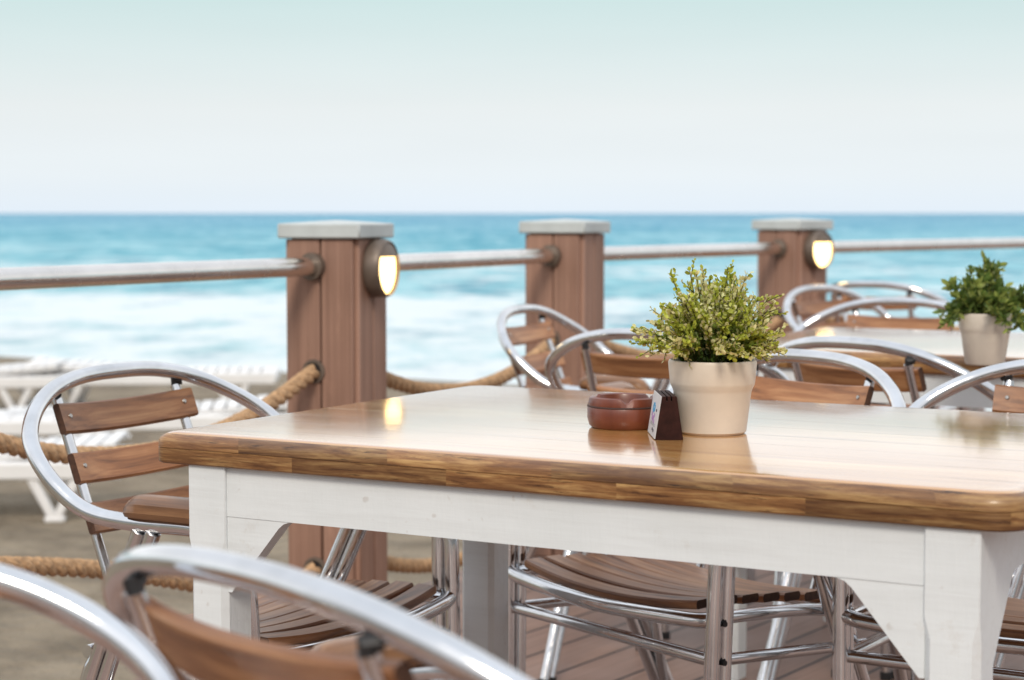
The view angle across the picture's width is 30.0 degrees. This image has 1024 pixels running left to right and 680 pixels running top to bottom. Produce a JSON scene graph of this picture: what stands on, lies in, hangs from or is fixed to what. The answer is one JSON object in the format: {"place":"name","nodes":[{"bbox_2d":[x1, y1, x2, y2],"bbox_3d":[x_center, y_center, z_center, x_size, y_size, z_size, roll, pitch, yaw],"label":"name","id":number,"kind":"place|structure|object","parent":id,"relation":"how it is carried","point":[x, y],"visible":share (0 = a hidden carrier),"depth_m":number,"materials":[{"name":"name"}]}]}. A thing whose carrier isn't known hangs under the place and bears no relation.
{"place":"outdoors","nodes":[
{"label":"outdoors","id":0,"kind":"place"},
{"bbox_2d":[0,356,991,679],"bbox_3d":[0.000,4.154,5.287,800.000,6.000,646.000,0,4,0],"label":"sand","id":1,"kind":"structure","parent":0,"point":[34,644],"depth_m":8.61,"materials":[{"name":"beige sand"}]},
{"bbox_2d":[0,359,70,408],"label":"sun lounger","id":2,"kind":"object","parent":1,"relation":"on","point":[11,377],"visible":0.63,"depth_m":14.08,"materials":[{"name":"white plastic"}]},
{"bbox_2d":[0,409,105,437],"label":"sun lounger","id":3,"kind":"object","parent":1,"relation":"on","point":[48,426],"visible":0.24,"depth_m":11.08,"materials":[{"name":"white plastic"}]},
{"bbox_2d":[0,430,130,521],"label":"sun lounger","id":4,"kind":"object","parent":1,"relation":"on","point":[16,468],"visible":0.47,"depth_m":9.25,"materials":[{"name":"white plastic"}]},
{"bbox_2d":[0,395,286,437],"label":"sun lounger","id":5,"kind":"object","parent":1,"relation":"on","point":[210,412],"visible":0.13,"depth_m":11.42,"materials":[{"name":"white plastic"}]},
{"bbox_2d":[21,357,279,402],"bbox_3d":[-2.750,0.337,14.655,1.900,0.388,0.660,0,4,-4],"label":"sun lounger","id":6,"kind":"object","parent":1,"relation":"on","point":[246,377],"visible":0.49,"depth_m":14.38,"materials":[{"name":"white plastic"}]},
{"bbox_2d":[0,213,1023,410],"bbox_3d":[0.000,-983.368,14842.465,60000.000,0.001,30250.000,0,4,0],"label":"sea","id":7,"kind":"structure","parent":0,"point":[440,324],"depth_m":63.41,"materials":[{"name":"liquid"}]},
{"bbox_2d":[0,0,1023,212],"label":"sky","id":8,"kind":"structure","parent":0,"point":[107,106],"materials":[{"name":"white"}]},
{"bbox_2d":[133,556,1023,679],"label":"deck","id":9,"kind":"structure","parent":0,"point":[585,656],"depth_m":4.59,"materials":[{"name":"brown wood"}]},
{"bbox_2d":[0,564,184,679],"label":"cafe chair","id":10,"kind":"object","parent":9,"relation":"on","point":[139,655],"visible":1,"depth_m":1.40,"materials":[{"name":"metal"}]},
{"bbox_2d":[21,361,459,679],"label":"cafe chair","id":11,"kind":"object","parent":9,"relation":"on","point":[148,518],"visible":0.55,"depth_m":3.00,"materials":[{"name":"metal"}]},
{"bbox_2d":[102,544,531,679],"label":"cafe chair","id":12,"kind":"object","parent":9,"relation":"on","point":[392,642],"visible":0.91,"depth_m":1.32,"materials":[{"name":"metal"}]},
{"bbox_2d":[277,220,393,582],"bbox_3d":[-0.428,0.221,4.685,0.216,1.029,0.216,1,4,19],"label":"railing post","id":13,"kind":"object","parent":9,"relation":"on","point":[336,324],"visible":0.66,"depth_m":4.58,"materials":[{"name":"brown wood"}]},
{"bbox_2d":[0,364,319,463],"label":"rope","id":14,"kind":"object","parent":13,"relation":"attached to","point":[11,445],"visible":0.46,"depth_m":4.31,"materials":[{"name":"beige fabric"}]},
{"bbox_2d":[0,556,321,591],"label":"rope","id":15,"kind":"object","parent":13,"relation":"attached to","point":[63,567],"visible":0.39,"depth_m":3.87,"materials":[{"name":"beige fabric"}]},
{"bbox_2d":[0,253,325,290],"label":"handrail","id":16,"kind":"object","parent":13,"relation":"attached to","point":[309,266],"visible":1,"depth_m":4.05,"materials":[{"name":"metal"}]},
{"bbox_2d":[363,239,399,296],"bbox_3d":[-0.312,-0.173,4.619,0.050,0.140,0.140,1,4,19],"label":"post lamp","id":17,"kind":"object","parent":13,"relation":"attached to","point":[381,267],"visible":1,"depth_m":4.58,"materials":[{"name":"grey metal"}]},
{"bbox_2d":[387,551,462,573],"bbox_3d":[-0.133,0.559,5.294,0.040,0.134,1.129,2,4,27],"label":"rope","id":18,"kind":"object","parent":13,"relation":"attached to","point":[406,565],"visible":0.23,"depth_m":5.00,"materials":[{"name":"beige fabric"}]},
{"bbox_2d":[387,338,554,394],"bbox_3d":[-0.133,0.085,5.262,0.040,0.144,1.129,2,4,27],"label":"rope","id":19,"kind":"object","parent":13,"relation":"attached to","point":[411,386],"visible":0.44,"depth_m":5.18,"materials":[{"name":"beige fabric"}]},
{"bbox_2d":[398,245,561,270],"bbox_3d":[-0.133,-0.221,5.242,0.066,0.066,1.128,2,4,27],"label":"handrail","id":20,"kind":"object","parent":13,"relation":"attached to","point":[549,255],"visible":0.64,"depth_m":5.29,"materials":[{"name":"metal"}]},
{"bbox_2d":[519,219,609,556],"bbox_3d":[0.162,0.143,5.852,0.216,1.029,0.216,2,4,24],"label":"railing post","id":21,"kind":"object","parent":9,"relation":"on","point":[570,285],"visible":0.26,"depth_m":5.74,"materials":[{"name":"brown wood"}]},
{"bbox_2d":[604,316,782,356],"bbox_3d":[0.596,0.006,6.440,0.040,0.144,1.292,3,5,36],"label":"rope","id":22,"kind":"object","parent":21,"relation":"attached to","point":[621,349],"visible":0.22,"depth_m":6.14,"materials":[{"name":"beige fabric"}]},
{"bbox_2d":[604,239,786,260],"bbox_3d":[0.596,-0.299,6.419,0.066,0.066,1.291,3,5,36],"label":"handrail","id":23,"kind":"object","parent":21,"relation":"attached to","point":[776,248],"visible":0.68,"depth_m":6.41,"materials":[{"name":"metal"}]},
{"bbox_2d":[496,304,669,639],"bbox_3d":[0.251,0.312,4.999,0.516,0.804,0.616,2,4,23],"label":"cafe chair","id":24,"kind":"object","parent":9,"relation":"on","point":[528,366],"visible":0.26,"depth_m":5.02,"materials":[{"name":"metal"}]},
{"bbox_2d":[159,386,1023,679],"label":"cafe table","id":25,"kind":"object","parent":9,"relation":"on","point":[907,524],"visible":0.98,"depth_m":2.33,"materials":[{"name":"brown wood"}]},
{"bbox_2d":[587,393,652,429],"bbox_3d":[0.154,0.099,2.638,0.102,0.043,0.102,0,4,0],"label":"ashtray","id":26,"kind":"object","parent":25,"relation":"on","point":[618,411],"visible":0.89,"depth_m":2.60,"materials":[{"name":"ceramic"}]},
{"bbox_2d":[648,390,682,439],"bbox_3d":[0.203,0.099,2.530,0.038,0.057,0.092,0,4,-2],"label":"card holder","id":27,"kind":"object","parent":25,"relation":"on","point":[664,422],"visible":1,"depth_m":2.48,"materials":[{"name":"brown wood"}]},
{"bbox_2d":[629,258,788,435],"bbox_3d":[0.264,0.007,2.562,0.215,0.236,0.210,0,4,0],"label":"potted plant","id":28,"kind":"object","parent":25,"relation":"on","point":[716,339],"visible":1,"depth_m":2.52,"materials":[{"name":"green plant"}]},
{"bbox_2d":[538,328,831,679],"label":"cafe chair","id":29,"kind":"object","parent":9,"relation":"on","point":[632,366],"visible":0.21,"depth_m":4.05,"materials":[{"name":"metal"}]},
{"bbox_2d":[508,349,905,679],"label":"cafe chair","id":30,"kind":"object","parent":9,"relation":"on","point":[641,595],"visible":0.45,"depth_m":3.17,"materials":[{"name":"metal"}]},
{"bbox_2d":[752,218,832,332],"bbox_3d":[1.030,0.064,7.040,0.216,1.029,0.216,4,5,44],"label":"railing post","id":31,"kind":"object","parent":9,"relation":"on","point":[790,270],"visible":0.31,"depth_m":6.94,"materials":[{"name":"brown wood"}]},
{"bbox_2d":[803,231,833,268],"bbox_3d":[1.118,-0.327,6.928,0.050,0.140,0.140,4,5,44],"label":"post lamp","id":32,"kind":"object","parent":31,"relation":"attached to","point":[818,250],"visible":1,"depth_m":6.90,"materials":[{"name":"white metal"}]},
{"bbox_2d":[826,312,1022,330],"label":"rope","id":33,"kind":"object","parent":31,"relation":"attached to","point":[831,320],"visible":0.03,"depth_m":7.20,"materials":[{"name":"beige fabric"}]},
{"bbox_2d":[833,237,1023,252],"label":"handrail","id":34,"kind":"object","parent":31,"relation":"attached to","point":[906,245],"visible":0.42,"depth_m":7.66,"materials":[{"name":"metal"}]},
{"bbox_2d":[747,297,968,580],"bbox_3d":[0.990,0.292,5.305,0.616,0.804,0.516,2,5,32],"label":"cafe chair","id":35,"kind":"object","parent":9,"relation":"on","point":[855,319],"visible":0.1,"depth_m":5.50,"materials":[{"name":"metal"}]},
{"bbox_2d":[731,327,1023,679],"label":"cafe table","id":36,"kind":"object","parent":9,"relation":"on","point":[947,344],"visible":0.27,"depth_m":4.17,"materials":[{"name":"white paint"}]},
{"bbox_2d":[932,250,1023,365],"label":"potted plant","id":37,"kind":"object","parent":36,"relation":"on","point":[984,309],"visible":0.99,"depth_m":3.69,"materials":[{"name":"green plant"}]},
{"bbox_2d":[783,284,981,410],"bbox_3d":[1.212,0.224,6.335,0.516,0.804,0.616,3,5,43],"label":"cafe chair","id":38,"kind":"object","parent":9,"relation":"on","point":[806,309],"visible":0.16,"depth_m":6.45,"materials":[{"name":"metal"}]},
{"bbox_2d":[757,336,1023,679],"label":"cafe chair","id":39,"kind":"object","parent":9,"relation":"on","point":[909,377],"visible":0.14,"depth_m":3.69,"materials":[{"name":"metal"}]},
{"bbox_2d":[817,281,984,410],"bbox_3d":[1.417,0.174,7.079,0.616,0.804,0.516,2,4,31],"label":"cafe chair","id":40,"kind":"object","parent":9,"relation":"on","point":[908,288],"visible":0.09,"depth_m":6.81,"materials":[{"name":"metal"}]},
{"bbox_2d":[832,359,1023,679],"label":"cafe chair","id":41,"kind":"object","parent":9,"relation":"on","point":[847,618],"visible":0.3,"depth_m":2.95,"materials":[{"name":"metal"}]}
]}

